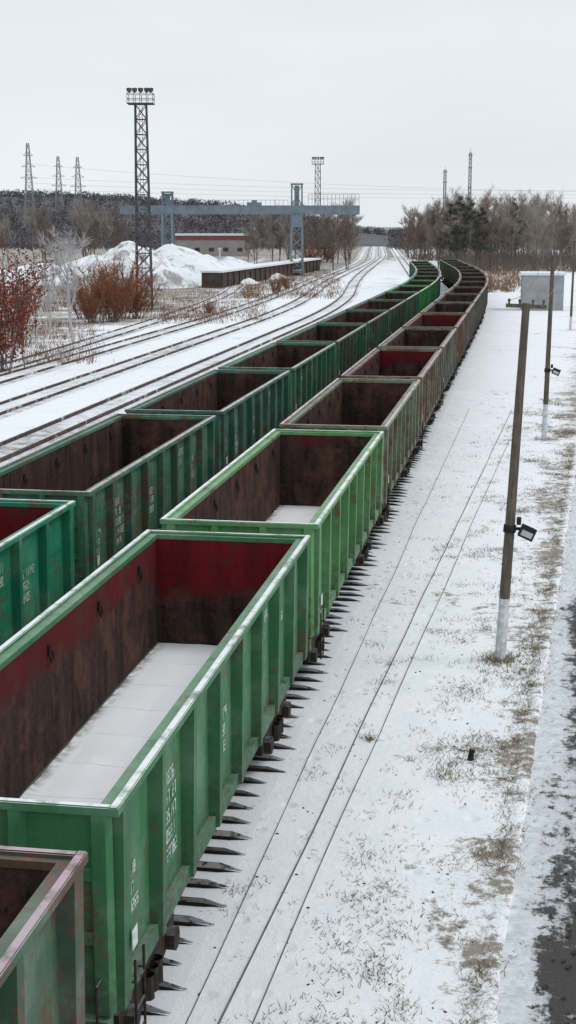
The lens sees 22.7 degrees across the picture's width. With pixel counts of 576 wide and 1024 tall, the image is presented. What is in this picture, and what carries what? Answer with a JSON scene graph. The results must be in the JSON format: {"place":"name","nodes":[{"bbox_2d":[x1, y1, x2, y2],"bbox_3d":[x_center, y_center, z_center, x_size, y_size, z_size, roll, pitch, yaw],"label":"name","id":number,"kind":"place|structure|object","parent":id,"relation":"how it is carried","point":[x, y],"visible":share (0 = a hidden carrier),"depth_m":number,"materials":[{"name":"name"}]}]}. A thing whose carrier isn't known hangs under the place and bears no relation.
{"place":"outdoors","nodes":[
{"label":"outdoors","id":0,"kind":"place"},
{"bbox_2d":[0,196,417,246],"bbox_3d":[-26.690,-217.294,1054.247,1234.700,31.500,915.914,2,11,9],"label":"hills","id":1,"kind":"structure","parent":0,"point":[368,240],"depth_m":787.84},
{"bbox_2d":[0,227,575,1023],"bbox_3d":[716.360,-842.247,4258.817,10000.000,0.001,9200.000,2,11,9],"label":"ground","id":2,"kind":"structure","parent":0,"point":[446,825],"depth_m":27.53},
{"bbox_2d":[0,213,11,268],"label":"bare tree","id":3,"kind":"object","parent":2,"relation":"on","point":[6,232],"visible":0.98,"depth_m":315.07,"materials":[{"name":"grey plant"}]},
{"bbox_2d":[0,233,42,371],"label":"red leaved tree","id":4,"kind":"object","parent":2,"relation":"on","point":[5,323],"visible":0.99,"depth_m":92.95,"materials":[{"name":"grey plant"}]},
{"bbox_2d":[19,203,36,260],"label":"bare tree","id":5,"kind":"object","parent":2,"relation":"on","point":[30,219],"visible":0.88,"depth_m":382.94,"materials":[{"name":"grey plant"}]},
{"bbox_2d":[21,143,36,232],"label":"power pylon","id":6,"kind":"object","parent":2,"relation":"on","point":[26,177],"visible":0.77,"depth_m":695.57,"materials":[{"name":"metal"}]},
{"bbox_2d":[0,233,61,345],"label":"red leaved tree","id":7,"kind":"object","parent":2,"relation":"on","point":[33,283],"visible":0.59,"depth_m":111.33,"materials":[{"name":"grey plant"}]},
{"bbox_2d":[0,263,65,285],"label":"snow heap","id":8,"kind":"object","parent":2,"relation":"on","point":[57,279],"visible":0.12,"depth_m":229.75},
{"bbox_2d":[28,202,56,262],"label":"bare tree","id":9,"kind":"object","parent":2,"relation":"on","point":[39,218],"visible":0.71,"depth_m":343.00,"materials":[{"name":"grey plant"}]},
{"bbox_2d":[34,260,65,338],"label":"frosted tree","id":10,"kind":"object","parent":2,"relation":"on","point":[48,303],"visible":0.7,"depth_m":118.65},
{"bbox_2d":[51,156,65,211],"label":"power pylon","id":11,"kind":"object","parent":2,"relation":"on","point":[56,191],"visible":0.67,"depth_m":795.34,"materials":[{"name":"metal"}]},
{"bbox_2d":[28,224,91,342],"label":"frosted tree","id":12,"kind":"object","parent":2,"relation":"on","point":[70,248],"visible":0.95,"depth_m":114.16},
{"bbox_2d":[70,157,85,219],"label":"power pylon","id":13,"kind":"object","parent":2,"relation":"on","point":[80,190],"visible":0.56,"depth_m":755.56,"materials":[{"name":"metal"}]},
{"bbox_2d":[32,165,527,197],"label":"power line","id":14,"kind":"object","parent":13,"relation":"attached to","point":[253,186],"visible":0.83,"depth_m":736.37,"materials":[{"name":"metal"}]},
{"bbox_2d":[67,195,91,253],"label":"bare tree","id":15,"kind":"object","parent":2,"relation":"on","point":[82,215],"visible":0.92,"depth_m":316.95,"materials":[{"name":"grey plant"}]},
{"bbox_2d":[72,220,92,256],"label":"bare tree","id":16,"kind":"object","parent":2,"relation":"on","point":[90,246],"visible":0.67,"depth_m":316.02,"materials":[{"name":"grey plant"}]},
{"bbox_2d":[70,199,97,255],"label":"bare tree","id":17,"kind":"object","parent":2,"relation":"on","point":[89,207],"visible":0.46,"depth_m":342.35,"materials":[{"name":"grey plant"}]},
{"bbox_2d":[56,261,115,318],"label":"brown bush","id":18,"kind":"object","parent":2,"relation":"on","point":[71,273],"visible":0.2,"depth_m":146.14,"materials":[{"name":"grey plant"}]},
{"bbox_2d":[62,266,122,323],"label":"brown bush","id":19,"kind":"object","parent":2,"relation":"on","point":[89,305],"visible":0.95,"depth_m":139.06,"materials":[{"name":"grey plant"}]},
{"bbox_2d":[84,212,105,253],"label":"bare tree","id":20,"kind":"object","parent":2,"relation":"on","point":[97,226],"visible":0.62,"depth_m":352.11,"materials":[{"name":"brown plant"}]},
{"bbox_2d":[93,204,115,250],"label":"bare tree","id":21,"kind":"object","parent":2,"relation":"on","point":[106,229],"visible":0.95,"depth_m":337.81,"materials":[{"name":"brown plant"}]},
{"bbox_2d":[75,247,146,308],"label":"brown bush","id":22,"kind":"object","parent":2,"relation":"on","point":[121,270],"visible":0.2,"depth_m":159.31,"materials":[{"name":"grey plant"}]},
{"bbox_2d":[85,253,148,322],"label":"brown bush","id":23,"kind":"object","parent":2,"relation":"on","point":[117,310],"visible":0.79,"depth_m":141.04,"materials":[{"name":"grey plant"}]},
{"bbox_2d":[108,202,134,245],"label":"bare tree","id":24,"kind":"object","parent":2,"relation":"on","point":[117,226],"visible":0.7,"depth_m":315.03,"materials":[{"name":"grey plant"}]},
{"bbox_2d":[61,241,199,288],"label":"snow heap","id":25,"kind":"object","parent":2,"relation":"on","point":[174,277],"visible":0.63,"depth_m":219.10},
{"bbox_2d":[0,258,268,373],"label":"railway track","id":26,"kind":"structure","parent":2,"relation":"on","point":[122,331],"depth_m":124.85,"materials":[{"name":"metal"}]},
{"bbox_2d":[101,260,167,318],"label":"brown bush","id":27,"kind":"object","parent":2,"relation":"on","point":[138,300],"visible":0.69,"depth_m":145.75,"materials":[{"name":"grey plant"}]},
{"bbox_2d":[126,88,154,310],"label":"lighting mast","id":28,"kind":"object","parent":2,"relation":"on","point":[135,104],"visible":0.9,"depth_m":157.63,"materials":[{"name":"metal"}]},
{"bbox_2d":[0,246,368,385],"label":"railway track","id":29,"kind":"structure","parent":2,"relation":"on","point":[6,378],"depth_m":118.38,"materials":[{"name":"metal"}]},
{"bbox_2d":[0,246,377,418],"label":"railway track","id":30,"kind":"structure","parent":2,"relation":"on","point":[23,402],"depth_m":100.87,"materials":[{"name":"snow"}]},
{"bbox_2d":[0,246,386,465],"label":"railway track","id":31,"kind":"structure","parent":2,"relation":"on","point":[27,442],"depth_m":84.19,"materials":[{"name":"snow"}]},
{"bbox_2d":[154,244,259,285],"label":"snow heap","id":32,"kind":"object","parent":2,"relation":"on","point":[191,264],"visible":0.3,"depth_m":232.48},
{"bbox_2d":[175,233,249,255],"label":"building","id":33,"kind":"structure","parent":2,"relation":"on","point":[230,244],"depth_m":446.23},
{"bbox_2d":[120,183,359,274],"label":"gantry crane","id":34,"kind":"object","parent":2,"relation":"on","point":[254,207],"visible":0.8,"depth_m":272.86,"materials":[{"name":"metal"}]},
{"bbox_2d":[221,256,283,278],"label":"snow heap","id":35,"kind":"object","parent":2,"relation":"on","point":[228,261],"visible":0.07,"depth_m":257.62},
{"bbox_2d":[242,217,264,263],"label":"bare tree","id":36,"kind":"object","parent":2,"relation":"on","point":[254,233],"visible":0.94,"depth_m":339.88,"materials":[{"name":"brown plant"}]},
{"bbox_2d":[244,214,268,263],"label":"bare tree","id":37,"kind":"object","parent":2,"relation":"on","point":[258,226],"visible":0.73,"depth_m":351.80,"materials":[{"name":"brown plant"}]},
{"bbox_2d":[0,262,520,364],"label":"dry brush","id":38,"kind":"object","parent":2,"relation":"on","point":[493,281],"visible":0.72,"depth_m":169.82,"materials":[{"name":"plant"}]},
{"bbox_2d":[200,258,320,287],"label":"loading platform","id":39,"kind":"structure","parent":2,"relation":"on","point":[221,277],"depth_m":240.30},
{"bbox_2d":[262,214,282,261],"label":"bare tree","id":40,"kind":"object","parent":2,"relation":"on","point":[270,242],"visible":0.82,"depth_m":370.53,"materials":[{"name":"brown plant"}]},
{"bbox_2d":[267,270,292,293],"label":"brown bush","id":41,"kind":"object","parent":2,"relation":"on","point":[278,286],"visible":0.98,"depth_m":197.82,"materials":[{"name":"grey plant"}]},
{"bbox_2d":[270,214,294,260],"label":"bare tree","id":42,"kind":"object","parent":2,"relation":"on","point":[277,234],"visible":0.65,"depth_m":359.48,"materials":[{"name":"brown plant"}]},
{"bbox_2d":[0,189,569,249],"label":"distant wood","id":43,"kind":"object","parent":2,"relation":"on","point":[198,226],"visible":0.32,"depth_m":753.49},
{"bbox_2d":[275,202,295,259],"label":"bare tree","id":44,"kind":"object","parent":2,"relation":"on","point":[287,242],"visible":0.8,"depth_m":331.63,"materials":[{"name":"brown plant"}]},
{"bbox_2d":[292,216,315,256],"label":"bare tree","id":45,"kind":"object","parent":2,"relation":"on","point":[310,239],"visible":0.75,"depth_m":314.25,"materials":[{"name":"brown plant"}]},
{"bbox_2d":[294,239,322,257],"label":"brown bush","id":46,"kind":"object","parent":2,"relation":"on","point":[311,251],"visible":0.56,"depth_m":339.16,"materials":[{"name":"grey plant"}]},
{"bbox_2d":[140,249,485,1023],"bbox_3d":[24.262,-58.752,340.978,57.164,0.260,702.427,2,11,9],"label":"railway track","id":47,"kind":"structure","parent":2,"relation":"on","point":[206,887],"depth_m":23.85,"materials":[{"name":"snow"}]},
{"bbox_2d":[0,846,87,1023],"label":"freight wagon","id":48,"kind":"object","parent":47,"relation":"on","point":[42,974],"visible":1,"depth_m":12.86,"materials":[{"name":"paint"}]},
{"bbox_2d":[0,529,310,1023],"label":"freight wagon","id":49,"kind":"object","parent":47,"relation":"on","point":[147,676],"visible":0.94,"depth_m":20.74,"materials":[{"name":"metal"}]},
{"bbox_2d":[160,429,383,662],"bbox_3d":[0.088,0.655,34.473,3.167,3.505,14.040,2,11,9],"label":"freight wagon","id":50,"kind":"object","parent":47,"relation":"on","point":[322,489],"visible":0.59,"depth_m":35.55,"materials":[{"name":"metal"}]},
{"bbox_2d":[279,378,419,525],"bbox_3d":[2.355,-2.039,47.940,3.167,3.505,14.040,2,11,9],"label":"freight wagon","id":51,"kind":"object","parent":47,"relation":"on","point":[389,408],"visible":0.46,"depth_m":50.44,"materials":[{"name":"metal"}]},
{"bbox_2d":[340,348,441,454],"bbox_3d":[4.621,-4.732,61.408,3.167,3.505,14.040,2,11,9],"label":"freight wagon","id":52,"kind":"object","parent":47,"relation":"on","point":[423,365],"visible":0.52,"depth_m":64.51,"materials":[{"name":"metal"}]},
{"bbox_2d":[377,327,456,410],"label":"freight wagon","id":53,"kind":"object","parent":47,"relation":"on","point":[444,339],"visible":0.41,"depth_m":78.65,"materials":[{"name":"metal"}]},
{"bbox_2d":[402,313,466,380],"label":"freight wagon","id":54,"kind":"object","parent":47,"relation":"on","point":[458,321],"visible":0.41,"depth_m":92.33,"materials":[{"name":"metal"}]},
{"bbox_2d":[420,302,474,359],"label":"freight wagon","id":55,"kind":"object","parent":47,"relation":"on","point":[468,308],"visible":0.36,"depth_m":105.95,"materials":[{"name":"metal"}]},
{"bbox_2d":[434,294,480,341],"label":"freight wagon","id":56,"kind":"object","parent":47,"relation":"on","point":[475,298],"visible":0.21,"depth_m":119.31,"materials":[{"name":"metal"}]},
{"bbox_2d":[444,287,485,329],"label":"freight wagon","id":57,"kind":"object","parent":47,"relation":"on","point":[467,290],"visible":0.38,"depth_m":132.68,"materials":[{"name":"metal"}]},
{"bbox_2d":[453,281,487,319],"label":"freight wagon","id":58,"kind":"object","parent":47,"relation":"on","point":[471,284],"visible":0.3,"depth_m":147.85,"materials":[{"name":"metal"}]},
{"bbox_2d":[305,214,325,257],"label":"bare tree","id":59,"kind":"object","parent":2,"relation":"on","point":[312,232],"visible":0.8,"depth_m":322.55,"materials":[{"name":"brown plant"}]},
{"bbox_2d":[312,157,323,256],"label":"lighting mast","id":60,"kind":"object","parent":2,"relation":"on","point":[317,171],"visible":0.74,"depth_m":342.70,"materials":[{"name":"metal"}]},
{"bbox_2d":[185,410,468,1023],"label":"ground cable","id":61,"kind":"object","parent":2,"relation":"on","point":[297,781],"visible":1,"depth_m":23.56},
{"bbox_2d":[311,234,346,261],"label":"brown bush","id":62,"kind":"object","parent":2,"relation":"on","point":[326,253],"visible":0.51,"depth_m":369.19,"materials":[{"name":"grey plant"}]},
{"bbox_2d":[316,199,348,269],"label":"bare tree","id":63,"kind":"object","parent":2,"relation":"on","point":[326,229],"visible":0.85,"depth_m":306.46,"materials":[{"name":"brown plant"}]},
{"bbox_2d":[328,195,362,269],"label":"bare tree","id":64,"kind":"object","parent":2,"relation":"on","point":[340,241],"visible":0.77,"depth_m":306.22,"materials":[{"name":"brown plant"}]},
{"bbox_2d":[334,214,361,268],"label":"bare tree","id":65,"kind":"object","parent":2,"relation":"on","point":[347,229],"visible":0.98,"depth_m":304.37,"materials":[{"name":"brown plant"}]},
{"bbox_2d":[217,410,511,1023],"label":"ground cable","id":66,"kind":"object","parent":2,"relation":"on","point":[224,1011],"visible":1,"depth_m":23.28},
{"bbox_2d":[198,451,549,1022],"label":"dark debris","id":67,"kind":"object","parent":2,"relation":"on","point":[419,751],"visible":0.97,"depth_m":25.76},
{"bbox_2d":[252,435,511,1023],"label":"ground cable","id":68,"kind":"object","parent":2,"relation":"on","point":[355,786],"visible":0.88,"depth_m":23.19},
{"bbox_2d":[201,397,575,1023],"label":"dead grass","id":69,"kind":"structure","parent":2,"relation":"on","point":[506,659],"depth_m":26.41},
{"bbox_2d":[390,247,410,279],"bbox_3d":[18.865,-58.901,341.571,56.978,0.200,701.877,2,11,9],"label":"railway track","id":70,"kind":"structure","parent":2,"relation":"on","point":[402,261],"depth_m":372.59,"materials":[{"name":"snow"}]},
{"bbox_2d":[0,498,75,645],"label":"freight wagon","id":71,"kind":"object","parent":70,"relation":"on","point":[37,574],"visible":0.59,"depth_m":28.35,"materials":[{"name":"metal"}]},
{"bbox_2d":[0,413,215,585],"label":"freight wagon","id":72,"kind":"object","parent":70,"relation":"on","point":[122,480],"visible":0.69,"depth_m":37.51,"materials":[{"name":"metal"}]},
{"bbox_2d":[125,369,289,474],"bbox_3d":[-2.515,-2.707,51.282,3.167,3.505,14.040,2,11,9],"label":"freight wagon","id":73,"kind":"object","parent":70,"relation":"on","point":[248,408],"visible":0.63,"depth_m":52.00,"materials":[{"name":"metal"}]},
{"bbox_2d":[218,342,335,415],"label":"freight wagon","id":74,"kind":"object","parent":70,"relation":"on","point":[310,367],"visible":0.48,"depth_m":65.82,"materials":[{"name":"metal"}]},
{"bbox_2d":[276,323,366,378],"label":"freight wagon","id":75,"kind":"object","parent":70,"relation":"on","point":[349,340],"visible":0.41,"depth_m":79.50,"materials":[{"name":"metal"}]},
{"bbox_2d":[316,310,388,354],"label":"freight wagon","id":76,"kind":"object","parent":70,"relation":"on","point":[377,323],"visible":0.3,"depth_m":94.04,"materials":[{"name":"metal"}]},
{"bbox_2d":[345,300,405,336],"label":"freight wagon","id":77,"kind":"object","parent":70,"relation":"on","point":[397,313],"visible":0.33,"depth_m":107.54,"materials":[{"name":"metal"}]},
{"bbox_2d":[367,292,419,323],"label":"freight wagon","id":78,"kind":"object","parent":70,"relation":"on","point":[412,303],"visible":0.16,"depth_m":120.97,"materials":[{"name":"metal"}]},
{"bbox_2d":[384,285,429,312],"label":"freight wagon","id":79,"kind":"object","parent":70,"relation":"on","point":[424,296],"visible":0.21,"depth_m":134.59,"materials":[{"name":"metal"}]},
{"bbox_2d":[399,280,436,303],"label":"freight wagon","id":80,"kind":"object","parent":70,"relation":"on","point":[433,289],"visible":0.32,"depth_m":149.70,"materials":[{"name":"metal"}]},
{"bbox_2d":[408,276,439,297],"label":"freight wagon","id":81,"kind":"object","parent":70,"relation":"on","point":[437,278],"visible":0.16,"depth_m":164.59,"materials":[{"name":"metal"}]},
{"bbox_2d":[399,203,425,257],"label":"bare tree","id":82,"kind":"object","parent":2,"relation":"on","point":[410,215],"visible":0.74,"depth_m":402.01,"materials":[{"name":"brown plant"}]},
{"bbox_2d":[408,212,424,257],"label":"bare tree","id":83,"kind":"object","parent":2,"relation":"on","point":[419,219],"visible":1,"depth_m":391.51,"materials":[{"name":"brown plant"}]},
{"bbox_2d":[426,222,445,267],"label":"bare tree","id":84,"kind":"object","parent":2,"relation":"on","point":[438,251],"visible":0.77,"depth_m":295.92,"materials":[{"name":"brown plant"}]},
{"bbox_2d":[433,203,459,259],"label":"pine tree","id":85,"kind":"object","parent":2,"relation":"on","point":[450,211],"visible":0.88,"depth_m":289.83,"materials":[{"name":"green plant"}]},
{"bbox_2d":[440,196,478,259],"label":"pine tree","id":86,"kind":"object","parent":2,"relation":"on","point":[462,205],"visible":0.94,"depth_m":287.53,"materials":[{"name":"green plant"}]},
{"bbox_2d":[453,197,487,263],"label":"pine tree","id":87,"kind":"object","parent":2,"relation":"on","point":[466,221],"visible":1,"depth_m":285.96,"materials":[{"name":"green plant"}]},
{"bbox_2d":[471,207,497,268],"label":"pine tree","id":88,"kind":"object","parent":2,"relation":"on","point":[481,223],"visible":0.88,"depth_m":289.96,"materials":[{"name":"green plant"}]},
{"bbox_2d":[406,246,575,272],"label":"undergrowth","id":89,"kind":"object","parent":2,"relation":"on","point":[521,263],"visible":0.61,"depth_m":315.53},
{"bbox_2d":[477,193,509,269],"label":"bare tree","id":90,"kind":"object","parent":2,"relation":"on","point":[490,236],"visible":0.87,"depth_m":291.12,"materials":[{"name":"brown plant"}]},
{"bbox_2d":[478,189,517,270],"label":"bare tree","id":91,"kind":"object","parent":2,"relation":"on","point":[489,212],"visible":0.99,"depth_m":288.80,"materials":[{"name":"brown plant"}]},
{"bbox_2d":[492,216,514,262],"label":"bare tree","id":92,"kind":"object","parent":2,"relation":"on","point":[505,226],"visible":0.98,"depth_m":291.18,"materials":[{"name":"brown plant"}]},
{"bbox_2d":[497,197,526,265],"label":"pine tree","id":93,"kind":"object","parent":2,"relation":"on","point":[516,221],"visible":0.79,"depth_m":310.03,"materials":[{"name":"green plant"}]},
{"bbox_2d":[495,191,529,263],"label":"bare tree","id":94,"kind":"object","parent":2,"relation":"on","point":[513,223],"visible":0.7,"depth_m":308.92,"materials":[{"name":"brown plant"}]},
{"bbox_2d":[504,188,530,261],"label":"bare tree","id":95,"kind":"object","parent":2,"relation":"on","point":[520,215],"visible":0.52,"depth_m":331.21,"materials":[{"name":"grey plant"}]},
{"bbox_2d":[494,298,546,661],"bbox_3d":[4.949,-0.548,30.574,0.872,7.953,0.302,1,11,6],"label":"utility pole","id":96,"kind":"object","parent":2,"relation":"on","point":[525,531],"visible":0.98,"depth_m":30.60,"materials":[{"name":"concrete"}]},
{"bbox_2d":[471,430,575,1023],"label":"verge ridge","id":97,"kind":"structure","parent":2,"relation":"on","point":[496,928],"depth_m":22.80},
{"bbox_2d":[521,202,547,255],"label":"bare tree","id":98,"kind":"object","parent":2,"relation":"on","point":[540,213],"visible":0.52,"depth_m":329.98,"materials":[{"name":"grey plant"}]},
{"bbox_2d":[522,197,550,268],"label":"bare tree","id":99,"kind":"object","parent":2,"relation":"on","point":[530,228],"visible":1,"depth_m":294.85,"materials":[{"name":"grey plant"}]},
{"bbox_2d":[519,271,565,310],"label":"metal shed","id":100,"kind":"structure","parent":2,"relation":"on","point":[538,291],"depth_m":159.87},
{"bbox_2d":[531,215,553,265],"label":"bare tree","id":101,"kind":"object","parent":2,"relation":"on","point":[545,238],"visible":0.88,"depth_m":309.33,"materials":[{"name":"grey plant"}]},
{"bbox_2d":[533,191,562,258],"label":"bare tree","id":102,"kind":"object","parent":2,"relation":"on","point":[555,224],"visible":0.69,"depth_m":319.65,"materials":[{"name":"grey plant"}]},
{"bbox_2d":[536,209,561,263],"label":"bare tree","id":103,"kind":"object","parent":2,"relation":"on","point":[547,248],"visible":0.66,"depth_m":316.41,"materials":[{"name":"grey plant"}]},
{"bbox_2d":[541,254,562,439],"bbox_3d":[11.517,-7.134,62.737,0.938,8.246,0.301,1,11,6],"label":"utility pole","id":104,"kind":"object","parent":2,"relation":"on","point":[548,370],"visible":0.98,"depth_m":62.77,"materials":[{"name":"wood"}]},
{"bbox_2d":[549,201,571,261],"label":"bare tree","id":105,"kind":"object","parent":2,"relation":"on","point":[559,211],"visible":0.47,"depth_m":357.11,"materials":[{"name":"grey plant"}]},
{"bbox_2d":[553,232,572,270],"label":"bare tree","id":106,"kind":"object","parent":2,"relation":"on","point":[560,246],"visible":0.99,"depth_m":292.41,"materials":[{"name":"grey plant"}]},
{"bbox_2d":[569,241,575,329],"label":"utility pole","id":107,"kind":"object","parent":2,"relation":"on","point":[571,306],"visible":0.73,"depth_m":130.23,"materials":[{"name":"wood"}]},
{"bbox_2d":[0,0,575,226],"label":"sky","id":108,"kind":"structure","parent":0,"point":[397,95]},
{"bbox_2d":[497,471,575,1023],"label":"road","id":109,"kind":"structure","parent":0,"point":[535,927],"depth_m":21.32,"materials":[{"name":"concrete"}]},
{"bbox_2d":[509,526,575,1023],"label":"slush lumps","id":110,"kind":"object","parent":109,"relation":"on","point":[568,967],"visible":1,"depth_m":22.51,"materials":[{"name":"snow"}]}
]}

